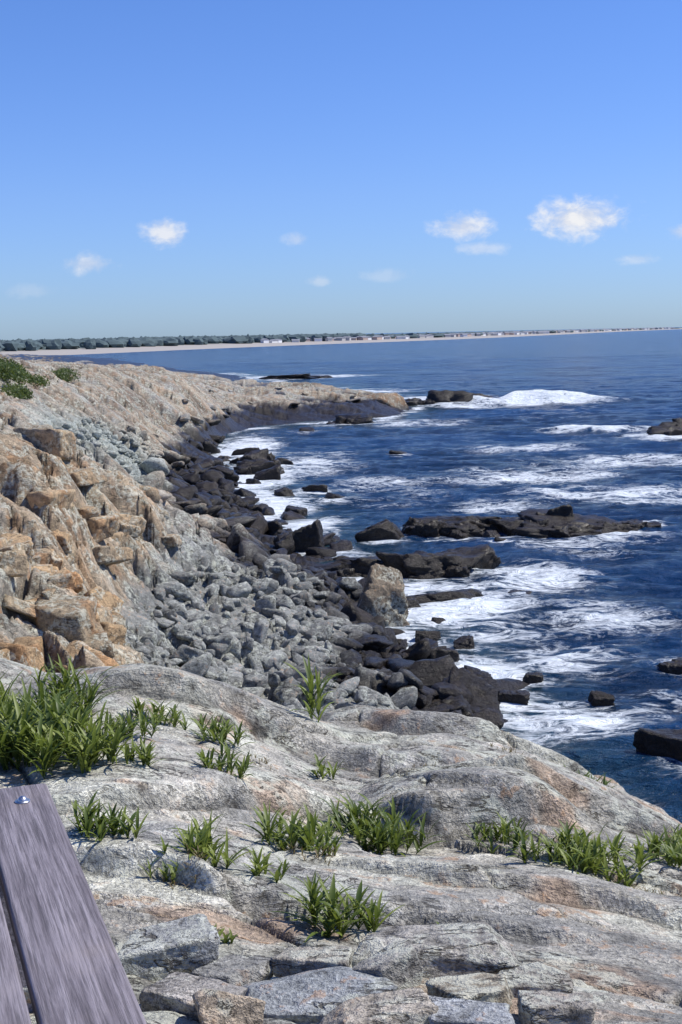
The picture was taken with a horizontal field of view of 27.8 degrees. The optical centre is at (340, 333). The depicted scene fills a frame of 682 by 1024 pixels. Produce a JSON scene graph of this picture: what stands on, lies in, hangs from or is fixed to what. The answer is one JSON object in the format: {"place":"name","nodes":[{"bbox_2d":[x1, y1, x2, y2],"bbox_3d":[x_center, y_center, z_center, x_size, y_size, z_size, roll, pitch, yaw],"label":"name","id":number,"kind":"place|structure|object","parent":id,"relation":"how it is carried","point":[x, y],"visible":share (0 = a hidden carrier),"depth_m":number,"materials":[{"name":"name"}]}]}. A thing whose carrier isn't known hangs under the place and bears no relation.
{"place":"outdoors","nodes":[
{"label":"outdoors","id":0,"kind":"place"},
{"bbox_2d":[0,353,681,1023],"bbox_3d":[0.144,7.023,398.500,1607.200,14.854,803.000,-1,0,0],"label":"rocky shore ground","id":1,"kind":"structure","parent":0,"point":[612,947],"depth_m":6.31,"materials":[{"name":"stone"}]},
{"bbox_2d":[0,357,27,371],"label":"coastal shrub","id":2,"kind":"object","parent":1,"relation":"on","point":[12,362],"visible":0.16,"depth_m":70.85,"materials":[{"name":"green plant"}]},
{"bbox_2d":[0,360,30,384],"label":"coastal shrub","id":3,"kind":"object","parent":1,"relation":"on","point":[19,380],"visible":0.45,"depth_m":60.45,"materials":[{"name":"green plant"}]},
{"bbox_2d":[0,360,33,399],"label":"coastal shrub","id":4,"kind":"object","parent":1,"relation":"on","point":[21,392],"visible":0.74,"depth_m":57.99,"materials":[{"name":"green plant"}]},
{"bbox_2d":[0,669,38,724],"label":"goldenrod plant","id":5,"kind":"object","parent":1,"relation":"on","point":[3,691],"visible":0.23,"depth_m":6.53,"materials":[{"name":"green plant"}]},
{"bbox_2d":[23,986,31,1004],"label":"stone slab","id":6,"kind":"structure","parent":1,"relation":"on","point":[26,994],"depth_m":3.39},
{"bbox_2d":[16,370,49,386],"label":"coastal shrub","id":7,"kind":"object","parent":1,"relation":"on","point":[40,380],"visible":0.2,"depth_m":67.46,"materials":[{"name":"green plant"}]},
{"bbox_2d":[0,677,109,771],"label":"goldenrod plant","id":8,"kind":"object","parent":1,"relation":"on","point":[10,725],"visible":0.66,"depth_m":6.00,"materials":[{"name":"green plant"}]},
{"bbox_2d":[50,367,80,382],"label":"coastal shrub","id":9,"kind":"object","parent":1,"relation":"on","point":[61,375],"visible":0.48,"depth_m":85.69,"materials":[{"name":"green plant"}]},
{"bbox_2d":[11,654,120,725],"bbox_3d":[-1.468,1.896,7.021,0.746,0.427,0.702,-1,0,0],"label":"goldenrod plant","id":10,"kind":"object","parent":1,"relation":"on","point":[68,682],"visible":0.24,"depth_m":7.12,"materials":[{"name":"green plant"}]},
{"bbox_2d":[0,529,143,672],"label":"crag blocks","id":11,"kind":"structure","parent":1,"relation":"on","point":[92,620],"depth_m":20.31,"materials":[{"name":"stone"}]},
{"bbox_2d":[0,783,146,1023],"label":"park bench","id":12,"kind":"object","parent":1,"relation":"on","point":[60,959],"visible":1,"depth_m":2.68,"materials":[{"name":"grey wood"}]},
{"bbox_2d":[7,694,145,778],"bbox_3d":[-1.120,1.716,5.888,0.604,0.299,0.508,-1,0,0],"label":"goldenrod plant","id":13,"kind":"object","parent":1,"relation":"on","point":[94,740],"visible":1,"depth_m":5.81,"materials":[{"name":"green plant"}]},
{"bbox_2d":[13,424,181,574],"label":"crag slabs","id":14,"kind":"structure","parent":1,"relation":"on","point":[47,438],"depth_m":32.82,"materials":[{"name":"stone"}]},
{"bbox_2d":[53,416,154,482],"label":"cobble slope","id":15,"kind":"structure","parent":1,"relation":"on","point":[81,432],"depth_m":61.03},
{"bbox_2d":[67,790,149,841],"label":"goldenrod plant","id":16,"kind":"object","parent":1,"relation":"on","point":[114,823],"visible":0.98,"depth_m":4.85,"materials":[{"name":"green plant"}]},
{"bbox_2d":[101,708,165,741],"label":"goldenrod plant","id":17,"kind":"object","parent":1,"relation":"on","point":[143,725],"visible":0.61,"depth_m":6.27,"materials":[{"name":"green plant"}]},
{"bbox_2d":[118,736,161,765],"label":"goldenrod plant","id":18,"kind":"object","parent":1,"relation":"on","point":[145,757],"visible":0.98,"depth_m":5.87,"materials":[{"name":"green plant"}]},
{"bbox_2d":[121,696,191,730],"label":"goldenrod plant","id":19,"kind":"object","parent":1,"relation":"on","point":[160,709],"visible":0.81,"depth_m":7.11,"materials":[{"name":"green plant"}]},
{"bbox_2d":[139,835,182,883],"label":"goldenrod plant","id":20,"kind":"object","parent":1,"relation":"on","point":[164,873],"visible":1,"depth_m":4.64,"materials":[{"name":"green plant"}]},
{"bbox_2d":[118,913,219,980],"bbox_3d":[-0.534,1.771,3.929,0.351,0.122,0.205,-1,0,-23],"label":"stone slab","id":21,"kind":"object","parent":1,"relation":"on","point":[187,944],"depth_m":3.87,"materials":[{"name":"stone"}]},
{"bbox_2d":[160,843,205,888],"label":"dry grass tuft","id":22,"kind":"object","parent":1,"relation":"on","point":[198,852],"visible":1,"depth_m":4.63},
{"bbox_2d":[139,972,247,1019],"bbox_3d":[-0.384,1.776,3.624,0.270,0.129,0.176,-1,0,24],"label":"stone slab","id":23,"kind":"object","parent":1,"relation":"on","point":[174,991],"depth_m":3.60,"materials":[{"name":"stone"}]},
{"bbox_2d":[137,449,263,553],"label":"cove rocks","id":24,"kind":"object","parent":1,"relation":"on","point":[157,471],"visible":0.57,"depth_m":56.84,"materials":[{"name":"stone"}]},
{"bbox_2d":[158,809,250,868],"bbox_3d":[-0.481,1.776,4.780,0.372,0.219,0.312,-1,0,24],"label":"goldenrod plant","id":25,"kind":"object","parent":1,"relation":"on","point":[203,840],"visible":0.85,"depth_m":4.76,"materials":[{"name":"green plant"}]},
{"bbox_2d":[189,711,254,748],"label":"goldenrod plant","id":26,"kind":"object","parent":1,"relation":"on","point":[225,730],"visible":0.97,"depth_m":7.01,"materials":[{"name":"green plant"}]},
{"bbox_2d":[195,734,256,778],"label":"goldenrod plant","id":27,"kind":"object","parent":1,"relation":"on","point":[241,768],"visible":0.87,"depth_m":5.98,"materials":[{"name":"green plant"}]},
{"bbox_2d":[214,924,237,943],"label":"goldenrod plant","id":28,"kind":"object","parent":1,"relation":"on","point":[231,938],"visible":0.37,"depth_m":4.18,"materials":[{"name":"green plant"}]},
{"bbox_2d":[192,988,265,1023],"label":"stone slab","id":29,"kind":"object","parent":1,"relation":"on","point":[212,1006],"depth_m":3.44,"materials":[{"name":"stone"}]},
{"bbox_2d":[192,954,272,985],"bbox_3d":[-0.298,1.804,3.839,0.146,0.113,0.227,-1,0,36],"label":"stone slab","id":30,"kind":"object","parent":1,"relation":"on","point":[238,969],"depth_m":3.82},
{"bbox_2d":[118,382,360,468],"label":"headland rocks","id":31,"kind":"object","parent":1,"relation":"on","point":[207,417],"visible":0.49,"depth_m":106.37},
{"bbox_2d":[231,447,259,455],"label":"sea rock","id":32,"kind":"object","parent":1,"relation":"on","point":[243,451],"visible":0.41,"depth_m":91.41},
{"bbox_2d":[250,752,272,769],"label":"dry grass tuft","id":33,"kind":"object","parent":1,"relation":"on","point":[265,760],"visible":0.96,"depth_m":6.94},
{"bbox_2d":[242,846,290,882],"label":"goldenrod plant","id":34,"kind":"object","parent":1,"relation":"on","point":[257,865],"visible":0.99,"depth_m":4.71,"materials":[{"name":"green plant"}]},
{"bbox_2d":[127,542,440,716],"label":"boulder field","id":35,"kind":"structure","parent":1,"relation":"on","point":[408,689],"depth_m":29.92,"materials":[{"name":"stone"}]},
{"bbox_2d":[240,802,334,851],"bbox_3d":[-0.188,1.921,5.362,0.351,0.277,0.348,-1,0,-43],"label":"goldenrod plant","id":36,"kind":"object","parent":1,"relation":"on","point":[300,834],"visible":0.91,"depth_m":5.33,"materials":[{"name":"green plant"}]},
{"bbox_2d":[284,505,307,515],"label":"sea rock","id":37,"kind":"object","parent":1,"relation":"on","point":[302,511],"visible":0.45,"depth_m":60.82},
{"bbox_2d":[285,843,337,865],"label":"dry grass tuft","id":38,"kind":"object","parent":1,"relation":"on","point":[293,850],"visible":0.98,"depth_m":5.20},
{"bbox_2d":[270,945,353,977],"bbox_3d":[-0.083,1.785,3.880,0.226,0.089,0.148,-1,0,7],"label":"stone slab","id":39,"kind":"object","parent":1,"relation":"on","point":[289,961],"depth_m":3.86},
{"bbox_2d":[284,654,340,722],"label":"goldenrod plant","id":40,"kind":"object","parent":1,"relation":"on","point":[310,697],"visible":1,"depth_m":8.02,"materials":[{"name":"green plant"}]},
{"bbox_2d":[284,811,341,841],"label":"goldenrod plant","id":41,"kind":"object","parent":1,"relation":"on","point":[318,827],"visible":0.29,"depth_m":5.62,"materials":[{"name":"green plant"}]},
{"bbox_2d":[242,966,397,1023],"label":"stone slab","id":42,"kind":"structure","parent":1,"relation":"on","point":[312,996],"depth_m":3.65,"materials":[{"name":"stone"}]},
{"bbox_2d":[306,829,344,855],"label":"goldenrod plant","id":43,"kind":"object","parent":1,"relation":"on","point":[334,841],"visible":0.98,"depth_m":5.27,"materials":[{"name":"green plant"}]},
{"bbox_2d":[307,753,344,779],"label":"goldenrod plant","id":44,"kind":"object","parent":1,"relation":"on","point":[321,769],"visible":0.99,"depth_m":7.20,"materials":[{"name":"green plant"}]},
{"bbox_2d":[168,559,504,728],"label":"boulders","id":45,"kind":"object","parent":1,"relation":"on","point":[196,661],"visible":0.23,"depth_m":27.22,"materials":[{"name":"stone"}]},
{"bbox_2d":[269,866,404,942],"bbox_3d":[-0.032,1.847,4.419,0.360,0.259,0.407,-1,0,30],"label":"goldenrod plant","id":46,"kind":"object","parent":1,"relation":"on","point":[331,911],"visible":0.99,"depth_m":4.42,"materials":[{"name":"green plant"}]},
{"bbox_2d":[188,434,529,713],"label":"shoreline rocks","id":47,"kind":"object","parent":1,"relation":"on","point":[432,672],"visible":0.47,"depth_m":43.99,"materials":[{"name":"stone"}]},
{"bbox_2d":[319,987,438,1023],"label":"stone slab","id":48,"kind":"structure","parent":1,"relation":"on","point":[413,1005],"depth_m":3.48,"materials":[{"name":"stone"}]},
{"bbox_2d":[320,792,442,856],"bbox_3d":[0.140,2.119,5.908,0.494,0.297,0.542,-1,0,44],"label":"goldenrod plant","id":49,"kind":"object","parent":1,"relation":"on","point":[379,836],"visible":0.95,"depth_m":5.89,"materials":[{"name":"green plant"}]},
{"bbox_2d":[357,563,409,626],"bbox_3d":[1.056,7.785,37.368,1.753,3.014,1.173,-1,0,0],"label":"sea rock","id":50,"kind":"object","parent":1,"relation":"on","point":[383,594],"visible":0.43,"depth_m":37.07,"materials":[{"name":"stone"}]},
{"bbox_2d":[352,939,423,989],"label":"stone slab","id":51,"kind":"structure","parent":1,"relation":"on","point":[398,965],"depth_m":3.78,"materials":[{"name":"stone"}]},
{"bbox_2d":[415,630,440,641],"bbox_3d":[2.257,7.924,35.565,0.742,0.548,0.444,-1,0,11],"label":"sea rock","id":52,"kind":"object","parent":1,"relation":"on","point":[432,635],"visible":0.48,"depth_m":35.51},
{"bbox_2d":[352,921,521,978],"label":"stone slab","id":53,"kind":"structure","parent":1,"relation":"on","point":[454,949],"depth_m":3.95,"materials":[{"name":"stone"}]},
{"bbox_2d":[406,588,482,603],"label":"sea rock","id":54,"kind":"object","parent":1,"relation":"on","point":[470,593],"visible":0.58,"depth_m":40.58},
{"bbox_2d":[418,694,472,715],"bbox_3d":[2.005,7.945,27.837,1.512,1.235,1.193,-1,0,0],"label":"sea rock","id":55,"kind":"object","parent":1,"relation":"on","point":[451,703],"visible":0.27,"depth_m":27.55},
{"bbox_2d":[425,972,513,1009],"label":"stone slab","id":56,"kind":"structure","parent":1,"relation":"on","point":[486,987],"depth_m":3.66,"materials":[{"name":"stone"}]},
{"bbox_2d":[428,995,514,1023],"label":"stone slab","id":57,"kind":"structure","parent":1,"relation":"on","point":[457,1011],"depth_m":3.47,"materials":[{"name":"stone"}]},
{"bbox_2d":[449,666,502,716],"bbox_3d":[2.684,7.761,28.651,1.318,1.507,1.159,-1,0,0],"label":"sea rock","id":58,"kind":"object","parent":1,"relation":"on","point":[481,690],"visible":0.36,"depth_m":28.78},
{"bbox_2d":[464,665,492,678],"bbox_3d":[3.076,7.926,31.228,0.800,0.742,0.576,-1,0,-19],"label":"sea rock","id":59,"kind":"object","parent":1,"relation":"on","point":[478,672],"visible":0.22,"depth_m":31.25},
{"bbox_2d":[466,812,536,853],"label":"goldenrod plant","id":60,"kind":"object","parent":1,"relation":"on","point":[504,830],"visible":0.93,"depth_m":5.97,"materials":[{"name":"green plant"}]},
{"bbox_2d":[489,742,526,754],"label":"dry grass tuft","id":61,"kind":"object","parent":1,"relation":"on","point":[506,749],"visible":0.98,"depth_m":8.21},
{"bbox_2d":[497,962,573,997],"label":"stone slab","id":62,"kind":"structure","parent":1,"relation":"on","point":[537,976],"depth_m":3.81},
{"bbox_2d":[517,990,596,1023],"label":"stone slab","id":63,"kind":"structure","parent":1,"relation":"on","point":[542,1007],"depth_m":3.52,"materials":[{"name":"stone"}]},
{"bbox_2d":[504,819,612,873],"bbox_3d":[0.887,2.161,5.720,0.458,0.236,0.433,-1,0,0],"label":"goldenrod plant","id":64,"kind":"object","parent":1,"relation":"on","point":[567,853],"visible":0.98,"depth_m":5.72,"materials":[{"name":"green plant"}]},
{"bbox_2d":[540,824,623,872],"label":"goldenrod plant","id":65,"kind":"object","parent":1,"relation":"on","point":[583,834],"visible":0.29,"depth_m":5.96,"materials":[{"name":"green plant"}]},
{"bbox_2d":[564,765,616,787],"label":"goldenrod plant","id":66,"kind":"object","parent":1,"relation":"on","point":[604,782],"visible":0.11,"depth_m":8.72,"materials":[{"name":"green plant"}]},
{"bbox_2d":[570,823,660,886],"bbox_3d":[1.148,2.187,5.727,0.397,0.234,0.351,-1,0,0],"label":"goldenrod plant","id":67,"kind":"object","parent":1,"relation":"on","point":[640,857],"visible":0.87,"depth_m":5.72,"materials":[{"name":"green plant"}]},
{"bbox_2d":[628,824,681,867],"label":"goldenrod plant","id":68,"kind":"object","parent":1,"relation":"on","point":[669,850],"visible":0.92,"depth_m":6.12,"materials":[{"name":"green plant"}]},
{"bbox_2d":[631,884,681,896],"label":"dry grass tuft","id":69,"kind":"object","parent":1,"relation":"on","point":[652,889],"visible":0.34,"depth_m":5.52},
{"bbox_2d":[662,824,681,852],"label":"goldenrod plant","id":70,"kind":"object","parent":1,"relation":"on","point":[677,832],"visible":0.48,"depth_m":6.35,"materials":[{"name":"green plant"}]},
{"bbox_2d":[0,328,681,354],"bbox_3d":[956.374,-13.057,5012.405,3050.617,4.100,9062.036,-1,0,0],"label":"distant beach","id":71,"kind":"structure","parent":0,"point":[78,351],"depth_m":1013.84,"materials":[{"name":"sand"}]},
{"bbox_2d":[0,327,678,350],"bbox_3d":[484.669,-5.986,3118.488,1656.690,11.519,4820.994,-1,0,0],"label":"distant tree line","id":72,"kind":"object","parent":71,"relation":"on","point":[18,344],"visible":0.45,"depth_m":1000.00,"materials":[{"name":"green plant"}]},
{"bbox_2d":[260,327,674,342],"bbox_3d":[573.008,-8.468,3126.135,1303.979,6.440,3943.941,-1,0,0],"label":"distant town","id":73,"kind":"object","parent":71,"relation":"on","point":[344,338],"visible":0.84,"depth_m":1621.70},
{"bbox_2d":[0,0,681,339],"label":"sky","id":74,"kind":"structure","parent":0,"point":[174,168],"materials":[{"name":"blue"}]},
{"bbox_2d":[66,327,681,822],"bbox_3d":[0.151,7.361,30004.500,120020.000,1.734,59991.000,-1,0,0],"label":"sea water","id":75,"kind":"structure","parent":0,"point":[560,421],"depth_m":68.00,"materials":[{"name":"liquid"}]},
{"bbox_2d":[229,448,274,463],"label":"sea rock","id":76,"kind":"object","parent":75,"relation":"in","point":[264,454],"visible":0.23,"depth_m":85.77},
{"bbox_2d":[236,459,284,474],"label":"sea rock","id":77,"kind":"object","parent":75,"relation":"in","point":[248,467],"visible":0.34,"depth_m":79.33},
{"bbox_2d":[253,465,280,479],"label":"sea rock","id":78,"kind":"object","parent":75,"relation":"in","point":[273,473],"visible":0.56,"depth_m":75.55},
{"bbox_2d":[274,487,294,496],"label":"sea rock","id":79,"kind":"object","parent":75,"relation":"in","point":[284,492],"visible":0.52,"depth_m":67.65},
{"bbox_2d":[277,458,292,463],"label":"sea rock","id":80,"kind":"object","parent":75,"relation":"in","point":[284,461],"visible":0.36,"depth_m":83.55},
{"bbox_2d":[258,373,318,378],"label":"sea rock","id":81,"kind":"object","parent":75,"relation":"in","point":[298,376],"visible":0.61,"depth_m":250.10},
{"bbox_2d":[280,519,324,551],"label":"sea rock","id":82,"kind":"object","parent":75,"relation":"in","point":[307,536],"visible":0.44,"depth_m":50.23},
{"bbox_2d":[299,427,314,430],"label":"sea rock","id":83,"kind":"object","parent":75,"relation":"in","point":[306,429],"visible":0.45,"depth_m":111.83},
{"bbox_2d":[301,484,327,491],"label":"sea rock","id":84,"kind":"object","parent":75,"relation":"in","point":[314,488],"visible":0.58,"depth_m":69.45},
{"bbox_2d":[308,375,333,377],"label":"sea rock","id":85,"kind":"object","parent":75,"relation":"in","point":[321,376],"visible":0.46,"depth_m":253.91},
{"bbox_2d":[324,492,344,498],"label":"sea rock","id":86,"kind":"object","parent":75,"relation":"in","point":[328,495],"visible":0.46,"depth_m":65.67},
{"bbox_2d":[311,556,384,577],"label":"sea rock","id":87,"kind":"object","parent":75,"relation":"in","point":[352,567],"visible":0.18,"depth_m":45.39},
{"bbox_2d":[326,412,373,423],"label":"sea rock","id":88,"kind":"object","parent":75,"relation":"in","point":[355,418],"visible":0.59,"depth_m":121.87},
{"bbox_2d":[354,519,404,541],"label":"sea rock","id":89,"kind":"object","parent":75,"relation":"in","point":[386,529],"visible":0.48,"depth_m":52.56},
{"bbox_2d":[359,392,408,409],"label":"sea rock","id":90,"kind":"object","parent":75,"relation":"in","point":[396,400],"visible":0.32,"depth_m":141.41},
{"bbox_2d":[389,450,406,453],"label":"sea rock","id":91,"kind":"object","parent":75,"relation":"in","point":[395,452],"visible":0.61,"depth_m":89.81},
{"bbox_2d":[407,598,420,607],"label":"sea rock","id":92,"kind":"object","parent":75,"relation":"in","point":[413,602],"visible":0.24,"depth_m":39.64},
{"bbox_2d":[375,550,500,578],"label":"sea rock","id":93,"kind":"object","parent":75,"relation":"in","point":[418,564],"visible":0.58,"depth_m":44.92,"materials":[{"name":"stone"}]},
{"bbox_2d":[431,617,445,623],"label":"sea rock","id":94,"kind":"object","parent":75,"relation":"in","point":[437,620],"visible":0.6,"depth_m":37.55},
{"bbox_2d":[405,390,473,405],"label":"sea rock","id":95,"kind":"object","parent":75,"relation":"in","point":[434,396],"visible":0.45,"depth_m":148.74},
{"bbox_2d":[426,647,459,661],"bbox_3d":[2.414,7.949,33.499,1.011,0.734,0.483,-1,0,0],"label":"sea rock","id":96,"kind":"object","parent":75,"relation":"in","point":[451,652],"visible":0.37,"depth_m":33.29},
{"bbox_2d":[401,515,500,538],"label":"sea rock","id":97,"kind":"object","parent":75,"relation":"in","point":[458,527],"visible":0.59,"depth_m":53.72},
{"bbox_2d":[453,635,474,648],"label":"sea rock","id":98,"kind":"object","parent":75,"relation":"in","point":[464,642],"visible":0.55,"depth_m":34.52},
{"bbox_2d":[439,544,497,568],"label":"sea rock","id":99,"kind":"object","parent":75,"relation":"in","point":[487,552],"visible":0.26,"depth_m":45.93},
{"bbox_2d":[474,393,493,397],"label":"sea rock","id":100,"kind":"object","parent":75,"relation":"in","point":[480,394],"visible":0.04,"depth_m":152.12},
{"bbox_2d":[475,516,519,523],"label":"sea rock","id":101,"kind":"object","parent":75,"relation":"in","point":[485,519],"depth_m":54.71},
{"bbox_2d":[494,536,505,541],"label":"sea rock","id":102,"kind":"object","parent":75,"relation":"in","point":[497,539],"visible":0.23,"depth_m":50.76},
{"bbox_2d":[498,690,529,704],"bbox_3d":[3.745,7.872,29.627,0.803,0.397,0.473,-1,0,28],"label":"sea rock","id":103,"kind":"object","parent":75,"relation":"in","point":[521,697],"visible":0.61,"depth_m":29.45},
{"bbox_2d":[482,518,548,536],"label":"sea rock","id":104,"kind":"object","parent":75,"relation":"in","point":[507,526],"visible":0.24,"depth_m":53.49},
{"bbox_2d":[508,589,531,594],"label":"sea rock","id":105,"kind":"object","parent":75,"relation":"in","point":[516,590],"visible":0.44,"depth_m":41.53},
{"bbox_2d":[523,671,543,683],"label":"sea rock","id":106,"kind":"object","parent":75,"relation":"in","point":[532,677],"visible":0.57,"depth_m":30.88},
{"bbox_2d":[536,504,574,516],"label":"sea rock","id":107,"kind":"object","parent":75,"relation":"in","point":[564,510],"visible":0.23,"depth_m":53.97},
{"bbox_2d":[514,508,661,537],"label":"sea rock","id":108,"kind":"object","parent":75,"relation":"in","point":[559,526],"visible":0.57,"depth_m":53.18,"materials":[{"name":"stone"}]},
{"bbox_2d":[588,690,614,705],"bbox_3d":[5.541,7.857,29.412,0.570,0.456,0.376,-1,0,0],"label":"sea rock","id":109,"kind":"object","parent":75,"relation":"in","point":[598,698],"visible":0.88,"depth_m":29.26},
{"bbox_2d":[633,728,681,761],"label":"sea rock","id":110,"kind":"object","parent":75,"relation":"in","point":[667,742],"visible":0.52,"depth_m":25.22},
{"bbox_2d":[647,422,681,435],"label":"sea rock","id":111,"kind":"object","parent":75,"relation":"in","point":[669,428],"visible":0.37,"depth_m":101.51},
{"bbox_2d":[657,657,681,674],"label":"sea rock","id":112,"kind":"object","parent":75,"relation":"in","point":[673,666],"visible":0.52,"depth_m":31.63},
{"bbox_2d":[672,418,681,425],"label":"sea rock","id":113,"kind":"object","parent":75,"relation":"in","point":[678,420],"visible":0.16,"depth_m":102.48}
]}

